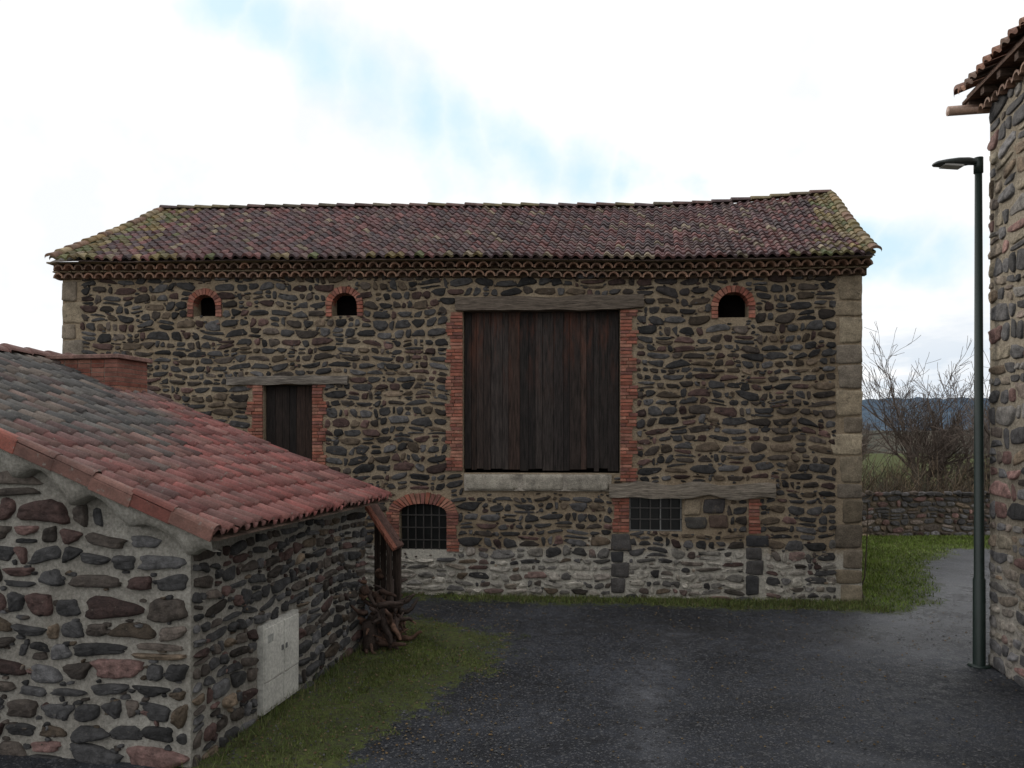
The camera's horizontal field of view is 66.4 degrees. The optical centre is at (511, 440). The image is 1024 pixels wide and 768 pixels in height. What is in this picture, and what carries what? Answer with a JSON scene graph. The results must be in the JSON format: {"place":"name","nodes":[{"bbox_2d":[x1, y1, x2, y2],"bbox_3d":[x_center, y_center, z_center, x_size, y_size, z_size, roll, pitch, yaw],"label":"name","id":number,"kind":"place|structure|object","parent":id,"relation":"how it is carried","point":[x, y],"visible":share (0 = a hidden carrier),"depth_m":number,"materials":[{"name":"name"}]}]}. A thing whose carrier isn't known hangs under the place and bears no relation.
{"place":"outdoors","nodes":[
{"label":"outdoors","id":0,"kind":"place"},
{"bbox_2d":[0,536,1023,767],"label":"road","id":1,"kind":"structure","parent":0,"point":[821,723],"depth_m":9.53,"materials":[{"name":"grey asphalt"}]},
{"bbox_2d":[176,639,362,767],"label":"wall foot grass","id":2,"kind":"structure","parent":1,"relation":"on","point":[274,712],"depth_m":8.76,"materials":[{"name":"green plant"}]},
{"bbox_2d":[175,612,532,767],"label":"moss grass","id":3,"kind":"structure","parent":1,"relation":"on","point":[410,651],"depth_m":9.81,"materials":[{"name":"green plant"}]},
{"bbox_2d":[365,504,403,634],"bbox_3d":[-1.993,2.040,12.204,0.480,2.120,0.505,0,0,10],"label":"wooden lean to","id":4,"kind":"object","parent":1,"relation":"on","point":[388,544],"visible":0.63,"depth_m":12.35,"materials":[{"name":"brown wood"}]},
{"bbox_2d":[351,568,421,653],"bbox_3d":[-1.944,2.539,11.888,1.109,1.174,1.292,0,0,0],"label":"root wood pile","id":5,"kind":"object","parent":1,"relation":"on","point":[381,624],"visible":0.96,"depth_m":11.61,"materials":[{"name":"brown plant"}]},
{"bbox_2d":[216,604,1022,767],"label":"gravel debris","id":6,"kind":"object","parent":1,"relation":"on","point":[466,722],"visible":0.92,"depth_m":9.38,"materials":[{"name":"gravel"}]},
{"bbox_2d":[932,156,991,668],"bbox_3d":[6.180,-0.397,10.750,0.779,6.994,0.299,0,0,0],"label":"street lamp","id":7,"kind":"object","parent":1,"relation":"on","point":[979,620],"visible":1,"depth_m":10.70,"materials":[{"name":"metal"}]},
{"bbox_2d":[0,0,1023,399],"label":"sky","id":8,"kind":"structure","parent":0,"point":[113,112],"materials":[{"name":"white"}]},
{"bbox_2d":[373,590,892,612],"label":"verge grass","id":9,"kind":"structure","parent":0,"point":[785,603],"depth_m":14.94,"materials":[{"name":"green plant"}]},
{"bbox_2d":[339,453,989,703],"bbox_3d":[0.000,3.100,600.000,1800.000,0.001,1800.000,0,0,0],"label":"ground","id":10,"kind":"structure","parent":0,"point":[878,456],"depth_m":23.40,"materials":[{"name":"green plant"}]},
{"bbox_2d":[0,343,391,767],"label":"stone shed","id":11,"kind":"structure","parent":10,"relation":"on","point":[162,558],"depth_m":7.70,"materials":[{"name":"stone"}]},
{"bbox_2d":[257,609,298,715],"bbox_3d":[-2.707,2.545,9.093,0.118,0.990,0.890,0,0,10],"label":"meter cabinet","id":12,"kind":"object","parent":11,"relation":"attached to","point":[277,654],"visible":1,"depth_m":8.95,"materials":[{"name":"plastic"}]},
{"bbox_2d":[45,189,881,601],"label":"stone barn","id":13,"kind":"structure","parent":10,"relation":"on","point":[615,399],"depth_m":15.63,"materials":[{"name":"stone"}]},
{"bbox_2d":[266,385,312,460],"bbox_3d":[-4.565,-0.023,16.131,1.014,2.234,0.036,0,0,5],"label":"hayloft door","id":14,"kind":"structure","parent":13,"relation":"in","point":[289,414],"depth_m":16.12,"materials":[{"name":"brown wood"}]},
{"bbox_2d":[402,498,679,548],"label":"window panes","id":15,"kind":"structure","parent":13,"relation":"in","point":[645,502],"depth_m":15.90,"materials":[{"name":"black glass"}]},
{"bbox_2d":[465,310,618,470],"bbox_3d":[0.580,-0.991,15.673,3.084,3.198,0.040,0,0,5],"label":"plank door","id":16,"kind":"structure","parent":13,"relation":"in","point":[530,333],"depth_m":15.66,"materials":[{"name":"brown wood"}]},
{"bbox_2d":[862,505,867,598],"bbox_3d":[6.851,1.950,15.702,0.479,2.313,1.069,0,0,0],"label":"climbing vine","id":17,"kind":"object","parent":13,"relation":"attached to","point":[865,553],"visible":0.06,"depth_m":15.31,"materials":[{"name":"green plant"}]},
{"bbox_2d":[862,408,890,479],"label":"bare tree","id":18,"kind":"object","parent":10,"relation":"on","point":[865,440],"visible":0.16,"depth_m":44.67,"materials":[{"name":"brown plant"}]},
{"bbox_2d":[793,534,989,612],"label":"lawn grass","id":19,"kind":"structure","parent":10,"relation":"on","point":[891,545],"depth_m":19.81,"materials":[{"name":"green plant"}]},
{"bbox_2d":[862,322,989,491],"bbox_3d":[16.085,-0.198,29.397,8.678,8.940,7.604,0,0,0],"label":"bare tree","id":20,"kind":"object","parent":10,"relation":"on","point":[942,442],"visible":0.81,"depth_m":29.73,"materials":[{"name":"brown plant"}]},
{"bbox_2d":[862,490,989,535],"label":"rubble stones","id":21,"kind":"object","parent":10,"relation":"on","point":[882,508],"visible":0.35,"depth_m":25.48,"materials":[{"name":"grey stone"}]},
{"bbox_2d":[862,494,989,535],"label":"stone wall","id":22,"kind":"structure","parent":10,"relation":"on","point":[886,532],"depth_m":25.52,"materials":[{"name":"grey stone"}]},
{"bbox_2d":[862,447,989,493],"bbox_3d":[22.014,1.454,29.873,26.311,3.323,9.970,0,0,0],"label":"hedge thicket","id":23,"kind":"object","parent":10,"relation":"on","point":[901,485],"visible":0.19,"depth_m":27.91,"materials":[{"name":"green plant"}]},
{"bbox_2d":[952,375,989,470],"bbox_3d":[24.434,-0.075,38.419,6.416,6.439,6.991,0,0,0],"label":"bare tree","id":24,"kind":"object","parent":10,"relation":"on","point":[972,420],"visible":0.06,"depth_m":38.32,"materials":[{"name":"brown plant"}]},
{"bbox_2d":[990,66,1023,679],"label":"walls","id":25,"kind":"structure","parent":10,"relation":"on","point":[1013,449],"depth_m":10.26,"materials":[{"name":"grey stone"}]},
{"bbox_2d":[946,104,989,115],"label":"wooden beam","id":26,"kind":"structure","parent":25,"relation":"attached to","point":[971,109],"depth_m":10.92,"materials":[{"name":"paint"}]},
{"bbox_2d":[953,17,1023,94],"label":"roof tiles","id":27,"kind":"object","parent":25,"relation":"attached to","point":[986,66],"visible":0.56,"depth_m":10.21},
{"bbox_2d":[962,36,1023,104],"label":"eave boards","id":28,"kind":"object","parent":25,"relation":"attached to","point":[1010,62],"visible":0.52,"depth_m":10.13,"materials":[{"name":"brown wood"}]},
{"bbox_2d":[977,62,1023,113],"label":"genoise tiles","id":29,"kind":"object","parent":25,"relation":"attached to","point":[986,105],"visible":0.91,"depth_m":10.27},
{"bbox_2d":[987,81,1023,687],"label":"rubble stones","id":30,"kind":"object","parent":25,"relation":"attached to","point":[1006,415],"visible":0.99,"depth_m":10.27,"materials":[{"name":"grey stone"}]},
{"bbox_2d":[862,397,989,430],"bbox_3d":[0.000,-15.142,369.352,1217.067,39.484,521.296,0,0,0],"label":"hill","id":31,"kind":"structure","parent":0,"point":[865,412],"depth_m":459.95,"materials":[{"name":"grey"}]},
{"bbox_2d":[862,430,989,453],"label":"hill","id":32,"kind":"structure","parent":0,"point":[883,448],"depth_m":211.59,"materials":[{"name":"plant"}]}
]}

